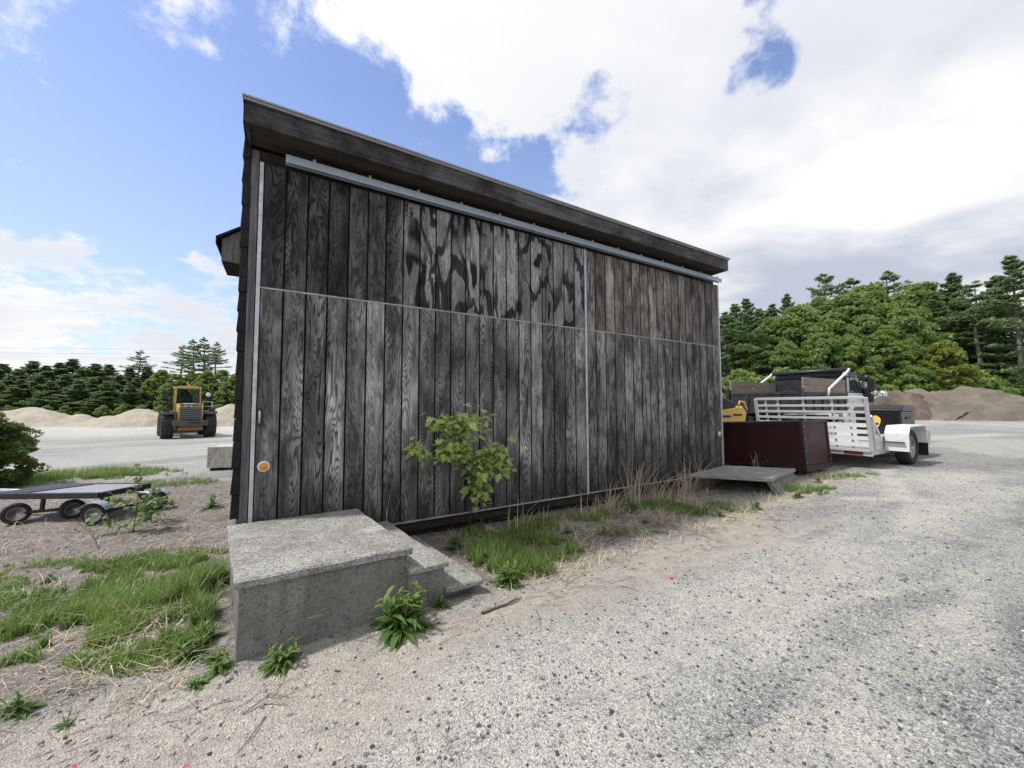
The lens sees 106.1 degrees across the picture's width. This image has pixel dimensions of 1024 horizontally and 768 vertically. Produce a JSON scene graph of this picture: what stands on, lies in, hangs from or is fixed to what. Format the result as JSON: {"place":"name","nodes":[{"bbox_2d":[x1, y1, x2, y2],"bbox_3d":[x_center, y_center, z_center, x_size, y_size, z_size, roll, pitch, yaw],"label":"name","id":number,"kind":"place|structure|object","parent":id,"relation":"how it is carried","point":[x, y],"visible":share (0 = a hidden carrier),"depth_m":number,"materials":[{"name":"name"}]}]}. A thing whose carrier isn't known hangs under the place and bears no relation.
{"place":"outdoors","nodes":[
{"label":"outdoors","id":0,"kind":"place"},
{"bbox_2d":[0,464,881,677],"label":"grass","id":1,"kind":"structure","parent":0,"point":[96,604],"depth_m":3.21,"materials":[{"name":"plant"}]},
{"bbox_2d":[0,414,1023,767],"bbox_3d":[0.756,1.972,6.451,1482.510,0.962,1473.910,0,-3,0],"label":"ground","id":2,"kind":"structure","parent":0,"point":[92,448],"depth_m":2.47,"materials":[{"name":"gravel"}]},
{"bbox_2d":[0,379,45,410],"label":"pine tree","id":3,"kind":"object","parent":2,"relation":"on","point":[20,387],"visible":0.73,"depth_m":72.41,"materials":[{"name":"green plant"}]},
{"bbox_2d":[6,360,40,385],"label":"pine tree","id":4,"kind":"object","parent":2,"relation":"on","point":[33,366],"visible":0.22,"depth_m":82.73,"materials":[{"name":"green plant"}]},
{"bbox_2d":[0,686,47,722],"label":"weed","id":5,"kind":"object","parent":2,"relation":"on","point":[21,710],"visible":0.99,"depth_m":1.95,"materials":[{"name":"green plant"}]},
{"bbox_2d":[0,409,50,485],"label":"bush","id":6,"kind":"object","parent":2,"relation":"on","point":[15,447],"visible":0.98,"depth_m":7.62,"materials":[{"name":"green plant"}]},
{"bbox_2d":[7,375,49,409],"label":"pine tree","id":7,"kind":"object","parent":2,"relation":"on","point":[39,381],"visible":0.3,"depth_m":75.36,"materials":[{"name":"green plant"}]},
{"bbox_2d":[6,365,61,402],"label":"pine tree","id":8,"kind":"object","parent":2,"relation":"on","point":[45,370],"visible":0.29,"depth_m":79.54,"materials":[{"name":"green plant"}]},
{"bbox_2d":[14,381,76,408],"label":"pine tree","id":9,"kind":"object","parent":2,"relation":"on","point":[50,387],"visible":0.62,"depth_m":72.14,"materials":[{"name":"green plant"}]},
{"bbox_2d":[3,407,96,426],"bbox_3d":[-49.490,3.418,39.880,16.000,2.050,8.800,0,-3,0],"label":"sand pile","id":10,"kind":"object","parent":2,"relation":"on","point":[34,417],"visible":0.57,"depth_m":38.77,"materials":[{"name":"sand"}]},
{"bbox_2d":[30,374,75,413],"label":"pine tree","id":11,"kind":"object","parent":2,"relation":"on","point":[65,380],"visible":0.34,"depth_m":75.55,"materials":[{"name":"green plant"}]},
{"bbox_2d":[46,362,73,383],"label":"pine tree","id":12,"kind":"object","parent":2,"relation":"on","point":[61,370],"visible":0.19,"depth_m":81.74,"materials":[{"name":"green plant"}]},
{"bbox_2d":[56,358,85,386],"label":"pine tree","id":13,"kind":"object","parent":2,"relation":"on","point":[73,364],"visible":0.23,"depth_m":84.05,"materials":[{"name":"green plant"}]},
{"bbox_2d":[45,380,108,412],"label":"pine tree","id":14,"kind":"object","parent":2,"relation":"on","point":[79,386],"visible":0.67,"depth_m":72.25,"materials":[{"name":"green plant"}]},
{"bbox_2d":[56,378,112,416],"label":"pine tree","id":15,"kind":"object","parent":2,"relation":"on","point":[92,386],"visible":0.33,"depth_m":75.49,"materials":[{"name":"green plant"}]},
{"bbox_2d":[0,483,170,524],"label":"flatbed cart","id":16,"kind":"object","parent":2,"relation":"on","point":[73,507],"visible":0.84,"depth_m":5.24,"materials":[{"name":"black metal"}]},
{"bbox_2d":[59,363,113,405],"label":"pine tree","id":17,"kind":"object","parent":2,"relation":"on","point":[96,371],"visible":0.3,"depth_m":79.75,"materials":[{"name":"green plant"}]},
{"bbox_2d":[71,382,128,415],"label":"pine tree","id":18,"kind":"object","parent":2,"relation":"on","point":[107,388],"visible":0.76,"depth_m":72.15,"materials":[{"name":"green plant"}]},
{"bbox_2d":[87,375,133,409],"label":"pine tree","id":19,"kind":"object","parent":2,"relation":"on","point":[119,382],"visible":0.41,"depth_m":76.51,"materials":[{"name":"green plant"}]},
{"bbox_2d":[77,409,158,427],"bbox_3d":[-38.589,3.494,39.874,13.200,1.830,8.400,0,-3,0],"label":"sand pile","id":20,"kind":"object","parent":2,"relation":"on","point":[138,418],"visible":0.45,"depth_m":38.13,"materials":[{"name":"sand"}]},
{"bbox_2d":[85,463,168,532],"bbox_3d":[-4.694,1.419,4.786,0.865,0.834,0.440,0,-3,0],"label":"leafy sapling","id":21,"kind":"object","parent":2,"relation":"on","point":[146,516],"visible":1,"depth_m":4.77,"materials":[{"name":"green plant"}]},
{"bbox_2d":[105,385,153,414],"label":"pine tree","id":22,"kind":"object","parent":2,"relation":"on","point":[129,390],"visible":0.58,"depth_m":73.35,"materials":[{"name":"green plant"}]},
{"bbox_2d":[116,350,156,381],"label":"pine tree","id":23,"kind":"object","parent":2,"relation":"on","point":[139,367],"visible":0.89,"depth_m":81.94,"materials":[{"name":"green plant"}]},
{"bbox_2d":[134,379,164,409],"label":"deciduous tree","id":24,"kind":"object","parent":2,"relation":"on","point":[153,386],"visible":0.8,"depth_m":75.47,"materials":[{"name":"green plant"}]},
{"bbox_2d":[133,487,177,521],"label":"leafy sapling","id":25,"kind":"object","parent":2,"relation":"on","point":[157,491],"visible":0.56,"depth_m":5.21,"materials":[{"name":"green plant"}]},
{"bbox_2d":[141,369,171,412],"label":"deciduous tree","id":26,"kind":"object","parent":2,"relation":"on","point":[160,377],"visible":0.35,"depth_m":79.70,"materials":[{"name":"green plant"}]},
{"bbox_2d":[153,382,180,410],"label":"deciduous tree","id":27,"kind":"object","parent":2,"relation":"on","point":[168,387],"visible":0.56,"depth_m":74.28,"materials":[{"name":"green plant"}]},
{"bbox_2d":[159,374,188,405],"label":"deciduous tree","id":28,"kind":"object","parent":2,"relation":"on","point":[176,377],"visible":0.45,"depth_m":78.53,"materials":[{"name":"green plant"}]},
{"bbox_2d":[161,345,192,390],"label":"pine tree","id":29,"kind":"object","parent":2,"relation":"on","point":[182,364],"visible":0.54,"depth_m":83.79,"materials":[{"name":"green plant"}]},
{"bbox_2d":[166,631,204,673],"bbox_3d":[-2.014,1.667,2.395,0.226,0.179,0.251,3,-4,-42],"label":"weed","id":30,"kind":"object","parent":2,"relation":"on","point":[197,654],"visible":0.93,"depth_m":2.37,"materials":[{"name":"green plant"}]},
{"bbox_2d":[156,386,216,438],"bbox_3d":[-22.281,1.862,26.308,2.720,3.392,6.810,3,-4,-44],"label":"wheel loader","id":31,"kind":"object","parent":2,"relation":"on","point":[186,415],"visible":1,"depth_m":24.37,"materials":[{"name":"metal"}]},
{"bbox_2d":[174,371,198,400],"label":"deciduous tree","id":32,"kind":"object","parent":2,"relation":"on","point":[191,376],"visible":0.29,"depth_m":79.48,"materials":[{"name":"green plant"}]},
{"bbox_2d":[176,339,211,374],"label":"pine tree","id":33,"kind":"object","parent":2,"relation":"on","point":[189,356],"visible":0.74,"depth_m":82.50,"materials":[{"name":"green plant"}]},
{"bbox_2d":[182,674,210,691],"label":"weed","id":34,"kind":"object","parent":2,"relation":"on","point":[194,683],"visible":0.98,"depth_m":2.17,"materials":[{"name":"green plant"}]},
{"bbox_2d":[189,382,215,409],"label":"deciduous tree","id":35,"kind":"object","parent":2,"relation":"on","point":[208,400],"visible":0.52,"depth_m":74.45,"materials":[{"name":"green plant"}]},
{"bbox_2d":[187,370,218,409],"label":"deciduous tree","id":36,"kind":"object","parent":2,"relation":"on","point":[205,376],"visible":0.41,"depth_m":78.49,"materials":[{"name":"green plant"}]},
{"bbox_2d":[187,337,223,373],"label":"pine tree","id":37,"kind":"object","parent":2,"relation":"on","point":[204,346],"visible":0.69,"depth_m":83.72,"materials":[{"name":"green plant"}]},
{"bbox_2d":[197,620,228,645],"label":"weed","id":38,"kind":"object","parent":2,"relation":"on","point":[210,640],"visible":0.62,"depth_m":2.59,"materials":[{"name":"green plant"}]},
{"bbox_2d":[197,342,232,382],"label":"pine tree","id":39,"kind":"object","parent":2,"relation":"on","point":[216,360],"visible":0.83,"depth_m":83.21,"materials":[{"name":"green plant"}]},
{"bbox_2d":[201,645,237,684],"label":"weed","id":40,"kind":"object","parent":2,"relation":"on","point":[222,667],"visible":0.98,"depth_m":2.29,"materials":[{"name":"green plant"}]},
{"bbox_2d":[207,444,232,470],"bbox_3d":[-6.806,1.847,9.737,1.300,0.610,0.600,1,-3,-17],"label":"concrete block","id":41,"kind":"object","parent":2,"relation":"on","point":[219,457],"depth_m":9.35,"materials":[{"name":"grey concrete"}]},
{"bbox_2d":[207,370,233,408],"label":"deciduous tree","id":42,"kind":"object","parent":2,"relation":"on","point":[222,375],"visible":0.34,"depth_m":79.03,"materials":[{"name":"green plant"}]},
{"bbox_2d":[211,381,235,406],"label":"deciduous tree","id":43,"kind":"object","parent":2,"relation":"on","point":[223,391],"visible":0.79,"depth_m":74.41,"materials":[{"name":"green plant"}]},
{"bbox_2d":[215,404,234,426],"bbox_3d":[-29.590,3.259,40.887,10.800,2.356,7.200,0,-3,0],"label":"sand pile","id":44,"kind":"object","parent":2,"relation":"on","point":[225,415],"visible":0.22,"depth_m":38.95,"materials":[{"name":"sand"}]},
{"bbox_2d":[255,635,303,678],"bbox_3d":[-1.400,1.669,2.341,0.256,0.190,0.294,-2,-4,31],"label":"weed","id":45,"kind":"object","parent":2,"relation":"on","point":[282,660],"visible":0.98,"depth_m":2.33,"materials":[{"name":"green plant"}]},
{"bbox_2d":[227,509,482,661],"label":"concrete steps","id":46,"kind":"structure","parent":2,"relation":"on","point":[313,578],"depth_m":2.75,"materials":[{"name":"concrete"}]},
{"bbox_2d":[370,579,433,651],"bbox_3d":[-0.797,1.597,2.680,0.524,0.374,0.507,-3,-4,44],"label":"weed","id":47,"kind":"object","parent":2,"relation":"on","point":[399,621],"visible":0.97,"depth_m":2.64,"materials":[{"name":"green plant"}]},
{"bbox_2d":[0,489,825,763],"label":"twigs","id":48,"kind":"object","parent":2,"relation":"on","point":[366,632],"visible":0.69,"depth_m":2.60,"materials":[{"name":"wood"}]},
{"bbox_2d":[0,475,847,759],"bbox_3d":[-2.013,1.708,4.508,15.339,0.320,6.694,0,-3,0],"label":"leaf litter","id":49,"kind":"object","parent":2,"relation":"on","point":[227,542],"visible":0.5,"depth_m":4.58,"materials":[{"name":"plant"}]},
{"bbox_2d":[0,470,852,726],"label":"dry grass","id":50,"kind":"structure","parent":2,"relation":"on","point":[559,570],"depth_m":3.96,"materials":[{"name":"plant"}]},
{"bbox_2d":[444,533,464,554],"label":"weed","id":51,"kind":"object","parent":2,"relation":"on","point":[453,542],"visible":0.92,"depth_m":4.15,"materials":[{"name":"green plant"}]},
{"bbox_2d":[403,401,516,532],"bbox_3d":[-0.577,0.967,4.324,1.325,1.552,0.606,2,-4,-34],"label":"maple sapling","id":52,"kind":"object","parent":2,"relation":"on","point":[455,451],"visible":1,"depth_m":4.38,"materials":[{"name":"green plant"}]},
{"bbox_2d":[215,93,729,535],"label":"shed","id":53,"kind":"structure","parent":2,"relation":"on","point":[389,294],"depth_m":4.59,"materials":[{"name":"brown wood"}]},
{"bbox_2d":[248,161,588,524],"bbox_3d":[-0.664,-0.268,4.723,4.167,3.694,0.103,2,-4,-31],"label":"door","id":54,"kind":"structure","parent":53,"relation":"in","point":[375,313],"depth_m":4.36,"materials":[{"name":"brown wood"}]},
{"bbox_2d":[586,250,723,493],"bbox_3d":[2.609,-0.168,6.696,3.472,3.694,0.081,2,-4,-31],"label":"door","id":55,"kind":"structure","parent":53,"relation":"in","point":[654,352],"depth_m":6.52,"materials":[{"name":"grey wood"}]},
{"bbox_2d":[487,559,524,590],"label":"weed","id":56,"kind":"object","parent":2,"relation":"on","point":[507,573],"visible":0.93,"depth_m":3.34,"materials":[{"name":"green plant"}]},
{"bbox_2d":[8,450,1023,767],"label":"loose stones","id":57,"kind":"object","parent":2,"relation":"on","point":[476,734],"visible":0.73,"depth_m":2.09,"materials":[{"name":"gravel"}]},
{"bbox_2d":[588,478,644,513],"bbox_3d":[1.460,1.607,5.571,1.340,0.552,0.250,1,-4,-25],"label":"dry grass clump","id":58,"kind":"object","parent":2,"relation":"on","point":[612,501],"visible":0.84,"depth_m":5.61,"materials":[{"name":"plant"}]},
{"bbox_2d":[620,452,663,505],"bbox_3d":[2.055,1.464,5.935,1.104,0.836,0.297,2,-4,-31],"label":"dry grass clump","id":59,"kind":"object","parent":2,"relation":"on","point":[636,496],"visible":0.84,"depth_m":5.92,"materials":[{"name":"plant"}]},
{"bbox_2d":[636,461,693,499],"bbox_3d":[2.536,1.539,6.200,1.699,0.649,0.390,2,-4,-34],"label":"dry grass clump","id":60,"kind":"object","parent":2,"relation":"on","point":[655,490],"visible":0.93,"depth_m":6.16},
{"bbox_2d":[672,455,709,496],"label":"dry grass clump","id":61,"kind":"object","parent":2,"relation":"on","point":[685,491],"visible":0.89,"depth_m":6.35,"materials":[{"name":"plant"}]},
{"bbox_2d":[720,339,732,377],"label":"pine tree","id":62,"kind":"object","parent":2,"relation":"on","point":[724,356],"visible":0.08,"depth_m":39.52,"materials":[{"name":"green plant"}]},
{"bbox_2d":[719,311,750,375],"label":"pine tree","id":63,"kind":"object","parent":2,"relation":"on","point":[724,319],"visible":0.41,"depth_m":41.83,"materials":[{"name":"green plant"}]},
{"bbox_2d":[722,397,747,421],"bbox_3d":[5.100,1.140,10.526,2.060,1.519,1.540,0,-3,-7],"label":"yellow machine","id":64,"kind":"object","parent":2,"relation":"on","point":[732,412],"visible":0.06,"depth_m":10.07,"materials":[{"name":"paint"}]},
{"bbox_2d":[720,303,751,371],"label":"pine tree","id":65,"kind":"object","parent":2,"relation":"on","point":[734,310],"visible":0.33,"depth_m":44.13,"materials":[{"name":"green plant"}]},
{"bbox_2d":[691,465,797,495],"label":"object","id":66,"kind":"structure","parent":2,"relation":"on","point":[776,479],"depth_m":6.53,"materials":[{"name":"concrete"}]},
{"bbox_2d":[724,368,764,413],"bbox_3d":[21.793,1.070,36.372,6.144,5.143,6.371,0,-3,-4],"label":"shrub","id":67,"kind":"object","parent":2,"relation":"on","point":[741,375],"visible":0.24,"depth_m":35.81,"materials":[{"name":"green plant"}]},
{"bbox_2d":[724,298,773,374],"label":"pine tree","id":68,"kind":"object","parent":2,"relation":"on","point":[744,333],"visible":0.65,"depth_m":40.70,"materials":[{"name":"green plant"}]},
{"bbox_2d":[731,334,775,375],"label":"deciduous tree","id":69,"kind":"object","parent":2,"relation":"on","point":[753,359],"visible":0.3,"depth_m":40.42,"materials":[{"name":"green plant"}]},
{"bbox_2d":[739,316,803,373],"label":"deciduous tree","id":70,"kind":"object","parent":2,"relation":"on","point":[771,329],"visible":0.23,"depth_m":41.34,"materials":[{"name":"green plant"}]},
{"bbox_2d":[723,420,831,471],"bbox_3d":[5.365,1.311,8.238,1.060,1.018,2.007,2,-7,-31],"label":"maroon box","id":71,"kind":"object","parent":2,"relation":"on","point":[801,445],"visible":0.81,"depth_m":7.59,"materials":[{"name":"red metal"}]},
{"bbox_2d":[763,340,805,373],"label":"deciduous tree","id":72,"kind":"object","parent":2,"relation":"on","point":[783,353],"visible":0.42,"depth_m":37.35,"materials":[{"name":"green plant"}]},
{"bbox_2d":[759,303,844,368],"bbox_3d":[30.697,-2.408,41.128,8.734,12.126,8.336,0,-3,-7],"label":"deciduous tree","id":73,"kind":"object","parent":2,"relation":"on","point":[799,321],"visible":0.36,"depth_m":39.84,"materials":[{"name":"green plant"}]},
{"bbox_2d":[726,367,887,422],"bbox_3d":[10.754,0.728,13.934,6.560,2.474,2.739,2,-4,-31],"label":"dump truck","id":74,"kind":"object","parent":2,"relation":"on","point":[832,382],"visible":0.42,"depth_m":13.19,"materials":[{"name":"black metal"}]},
{"bbox_2d":[787,332,860,375],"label":"deciduous tree","id":75,"kind":"object","parent":2,"relation":"on","point":[819,345],"visible":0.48,"depth_m":36.21,"materials":[{"name":"green plant"}]},
{"bbox_2d":[805,273,845,305],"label":"pine tree","id":76,"kind":"object","parent":2,"relation":"on","point":[824,289],"visible":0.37,"depth_m":49.03,"materials":[{"name":"green plant"}]},
{"bbox_2d":[796,295,854,347],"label":"deciduous tree","id":77,"kind":"object","parent":2,"relation":"on","point":[819,304],"visible":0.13,"depth_m":41.74,"materials":[{"name":"green plant"}]},
{"bbox_2d":[799,311,875,367],"bbox_3d":[32.673,-1.977,39.201,6.212,10.989,6.858,1,-3,-13],"label":"deciduous tree","id":78,"kind":"object","parent":2,"relation":"on","point":[829,318],"visible":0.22,"depth_m":38.25,"materials":[{"name":"green plant"}]},
{"bbox_2d":[753,396,930,464],"bbox_3d":[8.463,1.047,9.504,5.195,1.408,2.720,2,-4,-31],"label":"utility trailer","id":79,"kind":"object","parent":2,"relation":"on","point":[907,443],"visible":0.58,"depth_m":7.76,"materials":[{"name":"metal"}]},
{"bbox_2d":[853,405,915,440],"bbox_3d":[8.934,0.928,9.210,1.110,0.850,0.860,2,-4,-32],"label":"storage box","id":80,"kind":"object","parent":79,"relation":"on","point":[883,416],"visible":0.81,"depth_m":8.88,"materials":[{"name":"black plastic"}]},
{"bbox_2d":[822,334,886,391],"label":"deciduous tree","id":81,"kind":"object","parent":2,"relation":"on","point":[845,341],"visible":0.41,"depth_m":35.52,"materials":[{"name":"green plant"}]},
{"bbox_2d":[825,291,888,366],"bbox_3d":[36.041,-3.147,41.157,8.781,13.631,8.081,1,-3,-21],"label":"deciduous tree","id":82,"kind":"object","parent":2,"relation":"on","point":[853,303],"visible":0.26,"depth_m":39.90,"materials":[{"name":"green plant"}]},
{"bbox_2d":[855,365,901,390],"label":"shrub","id":83,"kind":"object","parent":2,"relation":"on","point":[888,376],"visible":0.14,"depth_m":34.83,"materials":[{"name":"green plant"}]},
{"bbox_2d":[850,313,908,370],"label":"deciduous tree","id":84,"kind":"object","parent":2,"relation":"on","point":[862,322],"visible":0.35,"depth_m":37.58,"materials":[{"name":"green plant"}]},
{"bbox_2d":[861,329,923,390],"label":"deciduous tree","id":85,"kind":"object","parent":2,"relation":"on","point":[882,338],"visible":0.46,"depth_m":35.72,"materials":[{"name":"green plant"}]},
{"bbox_2d":[871,270,914,296],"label":"pine tree","id":86,"kind":"object","parent":2,"relation":"on","point":[894,276],"visible":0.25,"depth_m":47.90,"materials":[{"name":"green plant"}]},
{"bbox_2d":[851,282,940,343],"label":"deciduous tree","id":87,"kind":"object","parent":2,"relation":"on","point":[877,293],"visible":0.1,"depth_m":42.12,"materials":[{"name":"green plant"}]},
{"bbox_2d":[868,390,933,419],"bbox_3d":[30.605,1.621,31.954,12.800,2.725,8.800,0,-3,0],"label":"dirt mound","id":88,"kind":"object","parent":2,"relation":"on","point":[918,402],"visible":0.22,"depth_m":30.30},
{"bbox_2d":[877,292,954,340],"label":"deciduous tree","id":89,"kind":"object","parent":2,"relation":"on","point":[926,315],"visible":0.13,"depth_m":40.63,"materials":[{"name":"green plant"}]},
{"bbox_2d":[880,307,952,365],"bbox_3d":[39.373,-2.134,39.166,6.974,11.271,7.307,-1,-3,14],"label":"deciduous tree","id":90,"kind":"object","parent":2,"relation":"on","point":[904,320],"visible":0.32,"depth_m":37.93,"materials":[{"name":"green plant"}]},
{"bbox_2d":[888,333,950,382],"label":"deciduous tree","id":91,"kind":"object","parent":2,"relation":"on","point":[917,347],"visible":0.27,"depth_m":36.87,"materials":[{"name":"green plant"}]},
{"bbox_2d":[885,365,963,391],"bbox_3d":[36.766,0.823,35.554,6.840,5.521,6.596,1,-4,-28],"label":"shrub","id":92,"kind":"object","parent":2,"relation":"on","point":[929,384],"visible":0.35,"depth_m":34.17,"materials":[{"name":"green plant"}]},
{"bbox_2d":[904,388,968,420],"bbox_3d":[33.705,1.647,31.852,9.200,2.644,7.600,0,-3,0],"label":"dirt mound","id":93,"kind":"object","parent":2,"relation":"on","point":[943,408],"visible":0.23,"depth_m":29.39,"materials":[{"name":"soil"}]},
{"bbox_2d":[900,281,982,365],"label":"deciduous tree","id":94,"kind":"object","parent":2,"relation":"on","point":[917,292],"visible":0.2,"depth_m":43.32,"materials":[{"name":"green plant"}]},
{"bbox_2d":[920,291,973,344],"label":"pine tree","id":95,"kind":"object","parent":2,"relation":"on","point":[933,304],"visible":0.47,"depth_m":40.42,"materials":[{"name":"green plant"}]},
{"bbox_2d":[917,340,986,390],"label":"young tree","id":96,"kind":"object","parent":2,"relation":"on","point":[945,351],"visible":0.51,"depth_m":34.23,"materials":[{"name":"green plant"}]},
{"bbox_2d":[935,272,997,360],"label":"pine tree","id":97,"kind":"object","parent":2,"relation":"on","point":[952,284],"visible":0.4,"depth_m":41.15,"materials":[{"name":"green plant"}]},
{"bbox_2d":[918,292,1015,374],"bbox_3d":[48.468,-3.298,43.166,10.155,14.099,9.692,-2,-3,24],"label":"deciduous tree","id":98,"kind":"object","parent":2,"relation":"on","point":[964,344],"visible":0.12,"depth_m":39.54,"materials":[{"name":"green plant"}]},
{"bbox_2d":[932,280,1016,369],"bbox_3d":[45.916,-3.506,38.397,5.442,13.925,5.420,-3,-4,37],"label":"pine tree","id":99,"kind":"object","parent":2,"relation":"on","point":[976,316],"visible":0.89,"depth_m":38.23,"materials":[{"name":"green plant"}]},
{"bbox_2d":[939,386,1023,420],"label":"dirt mound","id":100,"kind":"object","parent":2,"relation":"on","point":[981,404],"visible":0.48,"depth_m":28.41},
{"bbox_2d":[964,371,1021,394],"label":"shrub","id":101,"kind":"object","parent":2,"relation":"on","point":[991,382],"visible":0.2,"depth_m":33.98,"materials":[{"name":"green plant"}]},
{"bbox_2d":[967,254,1023,394],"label":"pine tree","id":102,"kind":"object","parent":2,"relation":"on","point":[1014,271],"visible":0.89,"depth_m":36.38,"materials":[{"name":"green plant"}]},
{"bbox_2d":[968,275,1023,367],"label":"pine tree","id":103,"kind":"object","parent":2,"relation":"on","point":[990,284],"visible":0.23,"depth_m":39.81,"materials":[{"name":"green plant"}]},
{"bbox_2d":[1005,370,1023,396],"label":"pine tree","id":104,"kind":"object","parent":2,"relation":"on","point":[1015,377],"visible":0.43,"depth_m":33.71,"materials":[{"name":"green plant"}]},
{"bbox_2d":[0,0,1023,387],"label":"sky","id":105,"kind":"structure","parent":0,"point":[792,142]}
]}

